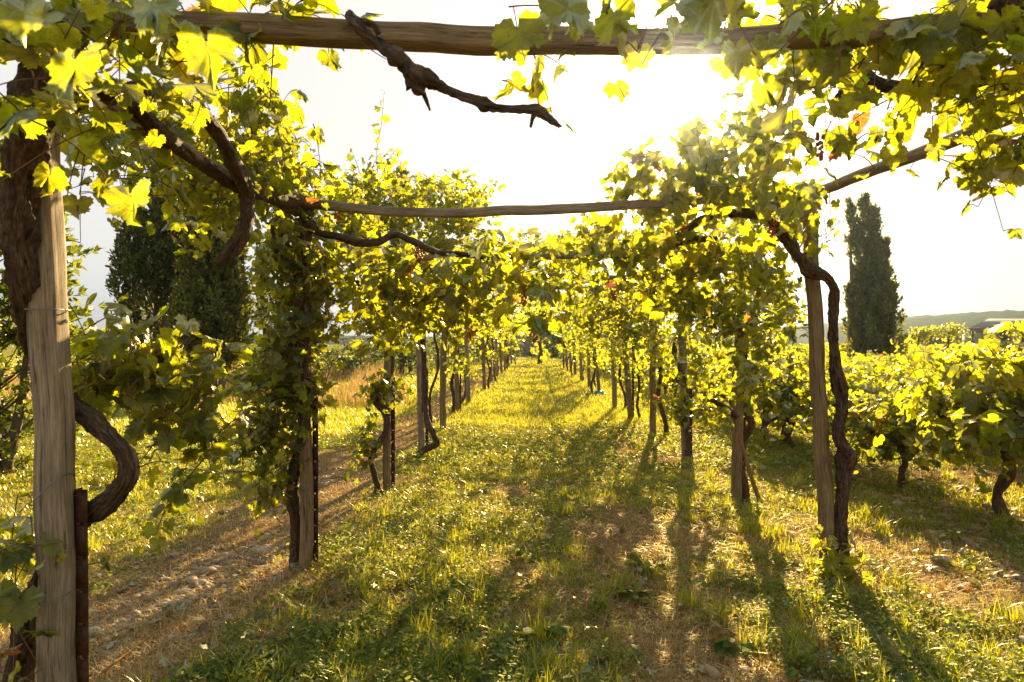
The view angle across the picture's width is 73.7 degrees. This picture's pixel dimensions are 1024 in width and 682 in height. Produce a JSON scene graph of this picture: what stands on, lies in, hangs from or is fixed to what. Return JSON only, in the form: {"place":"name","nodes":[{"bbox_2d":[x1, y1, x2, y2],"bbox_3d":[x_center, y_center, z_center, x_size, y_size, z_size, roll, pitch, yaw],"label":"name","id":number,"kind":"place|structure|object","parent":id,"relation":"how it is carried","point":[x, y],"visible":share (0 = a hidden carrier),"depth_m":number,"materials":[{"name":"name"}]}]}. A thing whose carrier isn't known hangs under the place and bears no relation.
{"place":"outdoors","nodes":[
{"label":"outdoors","id":0,"kind":"place"},
{"bbox_2d":[1,358,415,407],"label":"tall dry grass","id":1,"kind":"structure","parent":0,"point":[354,387],"depth_m":20.45,"materials":[{"name":"plant"}]},
{"bbox_2d":[0,345,1023,681],"bbox_3d":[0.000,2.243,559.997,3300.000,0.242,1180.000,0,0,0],"label":"ground","id":2,"kind":"structure","parent":0,"point":[506,485],"depth_m":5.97,"materials":[{"name":"plant"}]},
{"bbox_2d":[24,133,76,681],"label":"wooden post","id":3,"kind":"object","parent":2,"relation":"on","point":[52,392],"visible":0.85,"depth_m":2.10,"materials":[{"name":"wood"}]},
{"bbox_2d":[108,104,300,216],"bbox_3d":[-1.420,-0.839,3.280,0.070,0.097,2.164,0,0,2],"label":"side rail","id":4,"kind":"object","parent":3,"relation":"attached to","point":[196,152],"visible":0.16,"depth_m":2.96,"materials":[{"name":"wood"}]},
{"bbox_2d":[52,5,985,55],"bbox_3d":[0.286,-0.987,2.150,3.762,0.172,0.091,0,0,-1],"label":"crossbeam","id":5,"kind":"object","parent":3,"relation":"on","point":[424,37],"visible":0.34,"depth_m":2.10,"materials":[{"name":"wood"}]},
{"bbox_2d":[345,9,561,127],"bbox_3d":[-0.185,-0.805,1.978,0.660,0.392,0.117,0,0,8],"label":"dead branch","id":6,"kind":"object","parent":5,"relation":"hanging from","point":[419,79],"visible":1,"depth_m":1.97,"materials":[{"name":"wood"}]},
{"bbox_2d":[0,96,115,474],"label":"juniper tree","id":7,"kind":"object","parent":2,"relation":"on","point":[9,444],"visible":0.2,"depth_m":8.54,"materials":[{"name":"green plant"}]},
{"bbox_2d":[74,487,88,681],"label":"metal stake","id":8,"kind":"object","parent":2,"relation":"on","point":[82,595],"visible":1,"depth_m":2.16,"materials":[{"name":"metal"}]},
{"bbox_2d":[102,616,185,672],"bbox_3d":[-1.854,1.519,3.445,0.038,0.025,0.598,0,0,10],"label":"cut cane","id":9,"kind":"object","parent":2,"relation":"on","point":[114,662],"visible":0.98,"depth_m":3.38,"materials":[{"name":"brown plant"}]},
{"bbox_2d":[105,171,186,350],"bbox_3d":[-10.462,-1.974,20.025,2.587,7.351,2.587,0,0,0],"label":"cypress tree","id":10,"kind":"object","parent":2,"relation":"on","point":[144,258],"visible":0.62,"depth_m":19.56,"materials":[{"name":"green plant"}]},
{"bbox_2d":[0,0,381,681],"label":"grapevine","id":11,"kind":"object","parent":2,"relation":"on","point":[58,86],"visible":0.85,"depth_m":2.25,"materials":[{"name":"green plant"}]},
{"bbox_2d":[163,153,262,397],"bbox_3d":[-8.065,-1.867,18.442,2.381,7.083,2.402,0,0,0],"label":"cypress tree","id":12,"kind":"object","parent":2,"relation":"on","point":[219,306],"visible":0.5,"depth_m":18.03,"materials":[{"name":"green plant"}]},
{"bbox_2d":[230,341,276,373],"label":"shrub","id":13,"kind":"object","parent":2,"relation":"on","point":[245,367],"visible":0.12,"depth_m":23.67,"materials":[{"name":"green plant"}]},
{"bbox_2d":[252,207,294,364],"bbox_3d":[-7.012,-1.303,20.991,1.912,5.975,2.003,0,0,-33],"label":"cypress tree","id":14,"kind":"object","parent":2,"relation":"on","point":[260,308],"visible":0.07,"depth_m":20.70,"materials":[{"name":"green plant"}]},
{"bbox_2d":[294,218,313,569],"bbox_3d":[-1.347,0.465,4.433,0.115,2.520,0.095,0,0,0],"label":"wooden post","id":15,"kind":"object","parent":2,"relation":"on","point":[306,489],"visible":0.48,"depth_m":4.40,"materials":[{"name":"wood"}]},
{"bbox_2d":[312,396,317,565],"bbox_3d":[-1.288,0.993,4.487,0.038,1.260,0.036,0,0,0],"label":"metal stake","id":16,"kind":"object","parent":2,"relation":"on","point":[315,456],"visible":0.74,"depth_m":4.47,"materials":[{"name":"metal"}]},
{"bbox_2d":[311,343,383,376],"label":"shrub","id":17,"kind":"object","parent":2,"relation":"on","point":[352,363],"visible":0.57,"depth_m":29.57,"materials":[{"name":"green plant"}]},
{"bbox_2d":[337,334,414,371],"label":"shrub","id":18,"kind":"object","parent":2,"relation":"on","point":[363,341],"visible":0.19,"depth_m":35.74,"materials":[{"name":"green plant"}]},
{"bbox_2d":[316,90,437,492],"bbox_3d":[-1.296,-0.431,6.736,1.179,3.973,1.386,0,0,-12],"label":"grapevine","id":19,"kind":"object","parent":2,"relation":"on","point":[379,390],"visible":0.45,"depth_m":6.59,"materials":[{"name":"green plant"}]},
{"bbox_2d":[382,330,391,490],"bbox_3d":[-1.242,0.468,6.779,0.096,2.521,0.095,0,0,0],"label":"wooden post","id":20,"kind":"object","parent":2,"relation":"on","point":[387,442],"visible":0.47,"depth_m":6.74,"materials":[{"name":"wood"}]},
{"bbox_2d":[412,251,724,260],"bbox_3d":[0.465,-0.826,6.614,3.712,0.076,0.071,0,0,5],"label":"crossbeam","id":21,"kind":"object","parent":20,"relation":"on","point":[428,257],"visible":0.07,"depth_m":6.60,"materials":[{"name":"wood"}]},
{"bbox_2d":[208,148,571,565],"bbox_3d":[-0.647,0.179,4.398,2.210,2.822,1.583,0,0,23],"label":"grapevine","id":22,"kind":"object","parent":2,"relation":"on","point":[311,258],"visible":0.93,"depth_m":4.32,"materials":[{"name":"green plant"}]},
{"bbox_2d":[391,377,394,487],"bbox_3d":[-1.189,0.991,6.837,0.038,1.260,0.036,0,0,0],"label":"metal stake","id":23,"kind":"object","parent":2,"relation":"on","point":[393,446],"visible":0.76,"depth_m":6.82,"materials":[{"name":"metal"}]},
{"bbox_2d":[390,168,416,372],"bbox_3d":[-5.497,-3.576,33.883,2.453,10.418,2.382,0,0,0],"label":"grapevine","id":24,"kind":"object","parent":2,"relation":"on","point":[406,172],"visible":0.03,"depth_m":33.89,"materials":[{"name":"green plant"}]},
{"bbox_2d":[373,333,450,373],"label":"shrub","id":25,"kind":"object","parent":2,"relation":"on","point":[410,357],"visible":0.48,"depth_m":33.73,"materials":[{"name":"green plant"}]},
{"bbox_2d":[415,289,424,455],"bbox_3d":[-1.192,0.469,8.787,0.141,2.520,0.099,0,0,0],"label":"wooden post","id":26,"kind":"object","parent":2,"relation":"on","point":[421,437],"visible":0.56,"depth_m":8.75,"materials":[{"name":"wood"}]},
{"bbox_2d":[439,333,447,429],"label":"wooden post","id":27,"kind":"object","parent":2,"relation":"on","point":[442,399],"visible":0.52,"depth_m":11.34,"materials":[{"name":"wood"}]},
{"bbox_2d":[419,575,470,603],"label":"weed plant","id":28,"kind":"object","parent":2,"relation":"on","point":[461,586],"visible":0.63,"depth_m":3.95,"materials":[{"name":"green plant"}]},
{"bbox_2d":[414,335,479,366],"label":"shrub","id":29,"kind":"object","parent":2,"relation":"on","point":[462,351],"visible":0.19,"depth_m":41.75,"materials":[{"name":"green plant"}]},
{"bbox_2d":[452,325,459,412],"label":"wooden post","id":30,"kind":"object","parent":2,"relation":"on","point":[457,389],"visible":0.37,"depth_m":14.16,"materials":[{"name":"wood"}]},
{"bbox_2d":[464,327,470,403],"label":"wooden post","id":31,"kind":"object","parent":2,"relation":"on","point":[468,392],"visible":0.39,"depth_m":16.26,"materials":[{"name":"wood"}]},
{"bbox_2d":[431,337,503,363],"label":"shrub","id":32,"kind":"object","parent":2,"relation":"on","point":[477,350],"visible":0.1,"depth_m":49.35,"materials":[{"name":"green plant"}]},
{"bbox_2d":[392,168,559,457],"bbox_3d":[-0.362,-0.417,9.640,2.209,3.918,4.207,0,0,4],"label":"grapevine","id":33,"kind":"object","parent":2,"relation":"on","point":[440,240],"visible":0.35,"depth_m":8.42,"materials":[{"name":"green plant"}]},
{"bbox_2d":[480,332,485,389],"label":"wooden post","id":34,"kind":"object","parent":2,"relation":"on","point":[483,364],"visible":0.51,"depth_m":20.75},
{"bbox_2d":[426,270,546,426],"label":"grapevine","id":35,"kind":"object","parent":2,"relation":"on","point":[459,367],"visible":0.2,"depth_m":11.42,"materials":[{"name":"green plant"}]},
{"bbox_2d":[488,326,492,381],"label":"wooden post","id":36,"kind":"object","parent":2,"relation":"on","point":[490,361],"visible":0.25,"depth_m":24.75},
{"bbox_2d":[438,301,546,412],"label":"grapevine","id":37,"kind":"object","parent":2,"relation":"on","point":[451,382],"visible":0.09,"depth_m":14.22,"materials":[{"name":"green plant"}]},
{"bbox_2d":[450,302,535,402],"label":"grapevine","id":38,"kind":"object","parent":2,"relation":"on","point":[475,341],"visible":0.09,"depth_m":16.31,"materials":[{"name":"green plant"}]},
{"bbox_2d":[472,336,524,359],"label":"shrub","id":39,"kind":"object","parent":2,"relation":"on","point":[516,351],"visible":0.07,"depth_m":59.70,"materials":[{"name":"green plant"}]},
{"bbox_2d":[470,307,535,388],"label":"grapevine","id":40,"kind":"object","parent":2,"relation":"on","point":[492,357],"visible":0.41,"depth_m":20.80,"materials":[{"name":"green plant"}]},
{"bbox_2d":[479,316,529,381],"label":"grapevine","id":41,"kind":"object","parent":2,"relation":"on","point":[494,335],"visible":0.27,"depth_m":24.80,"materials":[{"name":"green plant"}]},
{"bbox_2d":[494,325,530,373],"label":"grapevine","id":42,"kind":"object","parent":2,"relation":"on","point":[505,348],"visible":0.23,"depth_m":32.06,"materials":[{"name":"green plant"}]},
{"bbox_2d":[1,420,1023,681],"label":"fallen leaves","id":43,"kind":"object","parent":2,"relation":"on","point":[201,628],"visible":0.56,"depth_m":3.96,"materials":[{"name":"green plant"}]},
{"bbox_2d":[2,414,1023,681],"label":"pebbles","id":44,"kind":"object","parent":2,"relation":"on","point":[208,568],"visible":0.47,"depth_m":4.74,"materials":[{"name":"stone"}]},
{"bbox_2d":[503,544,543,562],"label":"weed plant","id":45,"kind":"object","parent":2,"relation":"on","point":[521,551],"visible":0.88,"depth_m":4.70,"materials":[{"name":"green plant"}]},
{"bbox_2d":[530,333,550,363],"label":"grapevine","id":46,"kind":"object","parent":2,"relation":"on","point":[539,349],"visible":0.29,"depth_m":46.91,"materials":[{"name":"green plant"}]},
{"bbox_2d":[511,621,574,653],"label":"weed plant","id":47,"kind":"object","parent":2,"relation":"on","point":[554,628],"visible":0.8,"depth_m":3.38,"materials":[{"name":"green plant"}]},
{"bbox_2d":[535,334,561,356],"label":"shrub","id":48,"kind":"object","parent":2,"relation":"on","point":[548,346],"visible":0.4,"depth_m":65.57,"materials":[{"name":"green plant"}]},
{"bbox_2d":[489,586,612,590],"bbox_3d":[0.227,1.478,4.078,0.760,0.019,0.055,0,0,5],"label":"cut cane","id":49,"kind":"object","parent":2,"relation":"on","point":[547,587],"visible":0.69,"depth_m":4.09,"materials":[{"name":"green plant"}]},
{"bbox_2d":[517,293,608,392],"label":"grapevine","id":50,"kind":"object","parent":2,"relation":"on","point":[589,336],"visible":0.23,"depth_m":19.41,"materials":[{"name":"green plant"}]},
{"bbox_2d":[550,326,577,370],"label":"grapevine","id":51,"kind":"object","parent":2,"relation":"on","point":[565,338],"visible":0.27,"depth_m":33.99,"materials":[{"name":"green plant"}]},
{"bbox_2d":[545,324,591,380],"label":"grapevine","id":52,"kind":"object","parent":2,"relation":"on","point":[575,350],"visible":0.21,"depth_m":26.01,"materials":[{"name":"green plant"}]},
{"bbox_2d":[550,325,586,373],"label":"grapevine","id":53,"kind":"object","parent":2,"relation":"on","point":[572,345],"visible":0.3,"depth_m":30.02,"materials":[{"name":"green plant"}]},
{"bbox_2d":[554,315,606,386],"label":"grapevine","id":54,"kind":"object","parent":2,"relation":"on","point":[592,370],"visible":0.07,"depth_m":22.52,"materials":[{"name":"green plant"}]},
{"bbox_2d":[531,291,643,408],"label":"grapevine","id":55,"kind":"object","parent":2,"relation":"on","point":[598,360],"visible":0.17,"depth_m":15.24,"materials":[{"name":"green plant"}]},
{"bbox_2d":[527,280,649,417],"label":"grapevine","id":56,"kind":"object","parent":2,"relation":"on","point":[616,354],"visible":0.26,"depth_m":12.96,"materials":[{"name":"green plant"}]},
{"bbox_2d":[587,339,590,386],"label":"wooden post","id":57,"kind":"object","parent":2,"relation":"on","point":[588,375],"visible":0.31,"depth_m":22.45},
{"bbox_2d":[592,346,600,390],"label":"wooden post","id":58,"kind":"object","parent":2,"relation":"on","point":[597,375],"visible":0.43,"depth_m":19.46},
{"bbox_2d":[475,331,749,356],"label":"distant trees","id":59,"kind":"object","parent":2,"relation":"on","point":[526,347],"depth_m":71.75,"materials":[{"name":"plant"}]},
{"bbox_2d":[611,323,616,406],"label":"wooden post","id":60,"kind":"object","parent":2,"relation":"on","point":[614,391],"visible":0.3,"depth_m":15.15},
{"bbox_2d":[547,263,687,432],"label":"grapevine","id":61,"kind":"object","parent":2,"relation":"on","point":[660,363],"visible":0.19,"depth_m":11.10,"materials":[{"name":"green plant"}]},
{"bbox_2d":[527,213,727,455],"bbox_3d":[1.473,-0.045,9.058,2.728,3.180,4.349,0,0,0],"label":"grapevine","id":62,"kind":"object","parent":2,"relation":"on","point":[617,313],"visible":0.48,"depth_m":8.53,"materials":[{"name":"green plant"}]},
{"bbox_2d":[621,336,633,419],"bbox_3d":[2.179,0.492,12.998,0.317,2.560,0.120,0,0,0],"label":"wooden post","id":63,"kind":"object","parent":2,"relation":"on","point":[628,390],"visible":0.38,"depth_m":12.95,"materials":[{"name":"wood"}]},
{"bbox_2d":[610,575,652,602],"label":"weed plant","id":64,"kind":"object","parent":2,"relation":"on","point":[630,590],"visible":0.98,"depth_m":3.98,"materials":[{"name":"green plant"}]},
{"bbox_2d":[616,348,671,389],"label":"bush vine","id":65,"kind":"object","parent":2,"relation":"on","point":[645,373],"visible":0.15,"depth_m":20.46,"materials":[{"name":"green plant"}]},
{"bbox_2d":[625,553,667,575],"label":"weed plant","id":66,"kind":"object","parent":2,"relation":"on","point":[632,558],"visible":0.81,"depth_m":4.44,"materials":[{"name":"green plant"}]},
{"bbox_2d":[649,307,655,433],"bbox_3d":[2.292,0.486,11.093,0.121,2.547,0.118,0,0,0],"label":"wooden post","id":67,"kind":"object","parent":2,"relation":"on","point":[652,390],"visible":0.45,"depth_m":11.05,"materials":[{"name":"wood"}]},
{"bbox_2d":[631,333,704,396],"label":"bush vine","id":68,"kind":"object","parent":2,"relation":"on","point":[647,391],"visible":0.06,"depth_m":17.62,"materials":[{"name":"green plant"}]},
{"bbox_2d":[640,352,719,397],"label":"bush vine","id":69,"kind":"object","parent":2,"relation":"on","point":[667,369],"visible":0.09,"depth_m":16.09,"materials":[{"name":"green plant"}]},
{"bbox_2d":[678,301,688,454],"bbox_3d":[2.255,0.479,8.999,0.190,2.541,0.122,0,0,0],"label":"wooden post","id":70,"kind":"object","parent":2,"relation":"on","point":[682,386],"visible":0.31,"depth_m":8.95,"materials":[{"name":"wood"}]},
{"bbox_2d":[547,274,673,279],"bbox_3d":[0.491,-0.829,8.895,3.744,0.083,0.074,0,0,-3],"label":"crossbeam","id":71,"kind":"object","parent":70,"relation":"on","point":[612,277],"visible":0.06,"depth_m":8.91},
{"bbox_2d":[689,388,691,454],"bbox_3d":[2.362,1.121,9.017,0.034,1.050,0.036,0,0,0],"label":"metal stake","id":72,"kind":"object","parent":2,"relation":"on","point":[690,420],"visible":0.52,"depth_m":9.00,"materials":[{"name":"metal"}]},
{"bbox_2d":[668,363,722,410],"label":"bush vine","id":73,"kind":"object","parent":2,"relation":"on","point":[694,393],"visible":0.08,"depth_m":14.52,"materials":[{"name":"green plant"}]},
{"bbox_2d":[546,82,873,590],"bbox_3d":[1.536,0.224,4.578,2.028,3.355,2.254,0,0,-30],"label":"grapevine","id":74,"kind":"object","parent":2,"relation":"on","point":[762,153],"visible":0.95,"depth_m":4.48,"materials":[{"name":"green plant"}]},
{"bbox_2d":[704,665,722,679],"bbox_3d":[0.903,1.499,3.087,0.064,0.046,0.123,0,0,-38],"label":"stone","id":75,"kind":"object","parent":2,"relation":"on","point":[715,671],"visible":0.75,"depth_m":3.06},
{"bbox_2d":[692,358,760,423],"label":"bush vine","id":76,"kind":"object","parent":2,"relation":"on","point":[715,382],"visible":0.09,"depth_m":12.96,"materials":[{"name":"green plant"}]},
{"bbox_2d":[729,261,744,502],"bbox_3d":[2.132,0.486,6.449,0.145,2.559,0.121,0,0,0],"label":"wooden post","id":77,"kind":"object","parent":2,"relation":"on","point":[736,461],"visible":0.51,"depth_m":6.40,"materials":[{"name":"wood"}]},
{"bbox_2d":[709,633,768,659],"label":"weed plant","id":78,"kind":"object","parent":2,"relation":"on","point":[720,644],"visible":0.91,"depth_m":3.27,"materials":[{"name":"green plant"}]},
{"bbox_2d":[676,182,818,502],"bbox_3d":[2.078,0.052,6.289,1.275,3.039,1.887,0,0,30],"label":"grapevine","id":79,"kind":"object","parent":2,"relation":"on","point":[748,379],"visible":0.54,"depth_m":6.18,"materials":[{"name":"green plant"}]},
{"bbox_2d":[740,436,762,503],"bbox_3d":[2.227,1.197,6.393,0.247,0.706,0.061,0,0,19],"label":"wooden prop","id":80,"kind":"object","parent":2,"relation":"on","point":[751,478],"visible":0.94,"depth_m":6.39,"materials":[{"name":"wood"}]},
{"bbox_2d":[692,328,811,429],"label":"bush vine","id":81,"kind":"object","parent":2,"relation":"on","point":[727,373],"visible":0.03,"depth_m":11.67,"materials":[{"name":"green plant"}]},
{"bbox_2d":[491,0,1023,239],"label":"grapevine","id":82,"kind":"object","parent":2,"relation":"on","point":[949,56],"visible":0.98,"depth_m":2.15,"materials":[{"name":"green plant"}]},
{"bbox_2d":[530,343,1015,360],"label":"distant vines","id":83,"kind":"object","parent":2,"relation":"on","point":[546,354],"visible":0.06,"depth_m":53.26,"materials":[{"name":"green plant"}]},
{"bbox_2d":[750,359,811,447],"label":"bush vine","id":84,"kind":"object","parent":2,"relation":"on","point":[787,419],"visible":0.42,"depth_m":9.53,"materials":[{"name":"green plant"}]},
{"bbox_2d":[706,343,897,442],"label":"bush vine","id":85,"kind":"object","parent":2,"relation":"on","point":[790,367],"visible":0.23,"depth_m":10.00,"materials":[{"name":"green plant"}]},
{"bbox_2d":[803,207,834,558],"bbox_3d":[2.067,0.422,4.582,0.238,2.678,0.120,0,0,0],"label":"wooden post","id":86,"kind":"object","parent":2,"relation":"on","point":[821,454],"visible":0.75,"depth_m":4.54,"materials":[{"name":"wood"}]},
{"bbox_2d":[319,184,822,217],"bbox_3d":[0.268,-0.924,4.466,3.653,0.245,0.094,0,0,-2],"label":"crossbeam","id":87,"kind":"object","parent":86,"relation":"attached to","point":[548,209],"visible":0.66,"depth_m":4.41,"materials":[{"name":"wood"}]},
{"bbox_2d":[780,350,874,371],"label":"bush vine","id":88,"kind":"object","parent":2,"relation":"on","point":[864,360],"visible":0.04,"depth_m":13.29,"materials":[{"name":"green plant"}]},
{"bbox_2d":[746,350,948,467],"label":"bush vine","id":89,"kind":"object","parent":2,"relation":"on","point":[872,385],"visible":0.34,"depth_m":8.64,"materials":[{"name":"green plant"}]},
{"bbox_2d":[854,657,892,675],"bbox_3d":[1.636,1.483,3.087,0.189,0.096,0.108,0,0,0],"label":"stone","id":90,"kind":"object","parent":2,"relation":"on","point":[875,659],"visible":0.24,"depth_m":3.07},
{"bbox_2d":[839,191,910,359],"bbox_3d":[13.070,-1.957,24.884,2.617,7.109,2.353,0,0,0],"label":"cypress tree","id":91,"kind":"object","parent":2,"relation":"on","point":[872,299],"visible":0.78,"depth_m":24.69,"materials":[{"name":"green plant"}]},
{"bbox_2d":[842,349,931,397],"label":"bush vine","id":92,"kind":"object","parent":2,"relation":"on","point":[875,368],"visible":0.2,"depth_m":11.81,"materials":[{"name":"green plant"}]},
{"bbox_2d":[787,376,1000,504],"bbox_3d":[4.257,1.157,7.199,1.831,1.621,2.022,0,0,-22],"label":"bush vine","id":93,"kind":"object","parent":2,"relation":"on","point":[900,440],"visible":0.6,"depth_m":6.97,"materials":[{"name":"green plant"}]},
{"bbox_2d":[880,643,912,666],"bbox_3d":[1.807,1.484,3.211,0.086,0.090,0.210,0,0,0],"label":"stone","id":94,"kind":"object","parent":2,"relation":"on","point":[895,653],"visible":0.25,"depth_m":3.18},
{"bbox_2d":[867,349,932,370],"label":"bush vine","id":95,"kind":"object","parent":2,"relation":"on","point":[893,355],"visible":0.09,"depth_m":19.09,"materials":[{"name":"green plant"}]},
{"bbox_2d":[873,355,932,386],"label":"bush vine","id":96,"kind":"object","parent":2,"relation":"on","point":[888,363],"visible":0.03,"depth_m":14.91,"materials":[{"name":"green plant"}]},
{"bbox_2d":[883,364,944,399],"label":"bush vine","id":97,"kind":"object","parent":2,"relation":"on","point":[905,381],"visible":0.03,"depth_m":10.81,"materials":[{"name":"green plant"}]},
{"bbox_2d":[906,326,937,344],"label":"trellis vine","id":98,"kind":"object","parent":2,"relation":"on","point":[920,334],"visible":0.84,"depth_m":43.27,"materials":[{"name":"green plant"}]},
{"bbox_2d":[895,332,963,346],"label":"vine","id":99,"kind":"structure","parent":2,"relation":"on","point":[934,341],"depth_m":88.00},
{"bbox_2d":[853,319,1023,517],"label":"bush vine","id":100,"kind":"object","parent":2,"relation":"on","point":[984,416],"visible":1,"depth_m":5.56,"materials":[{"name":"green plant"}]},
{"bbox_2d":[929,322,975,347],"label":"trellis vine","id":101,"kind":"object","parent":2,"relation":"on","point":[950,331],"visible":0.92,"depth_m":43.40,"materials":[{"name":"green plant"}]},
{"bbox_2d":[907,336,1002,376],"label":"bush vine","id":102,"kind":"object","parent":2,"relation":"on","point":[928,368],"visible":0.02,"depth_m":13.56,"materials":[{"name":"green plant"}]},
{"bbox_2d":[1005,327,1023,349],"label":"trellis vine","id":103,"kind":"object","parent":2,"relation":"on","point":[1011,331],"visible":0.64,"depth_m":43.52,"materials":[{"name":"green plant"}]},
{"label":"wooden post","id":104,"kind":"object","parent":2,"relation":"on","visible":0},
{"bbox_2d":[822,118,1012,193],"bbox_3d":[2.042,-0.953,3.391,0.070,0.109,2.244,0,0,-3],"label":"side rail","id":105,"kind":"object","parent":104,"relation":"attached to","point":[912,156],"visible":0.52,"depth_m":3.67,"materials":[{"name":"wood"}]},
{"bbox_2d":[0,356,1023,681],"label":"dry grass","id":106,"kind":"structure","parent":0,"point":[128,660],"depth_m":4.11,"materials":[{"name":"plant"}]},
{"bbox_2d":[0,0,1023,337],"label":"sky","id":107,"kind":"structure","parent":0,"point":[944,261],"materials":[{"name":"white"}]},
{"bbox_2d":[6,309,1023,344],"bbox_3d":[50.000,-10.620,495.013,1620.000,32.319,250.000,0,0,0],"label":"hills","id":108,"kind":"structure","parent":0,"point":[970,319],"depth_m":444.62,"materials":[{"name":"plant"}]},
{"bbox_2d":[962,319,1021,345],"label":"farm building","id":109,"kind":"structure","parent":0,"point":[985,324],"depth_m":92.15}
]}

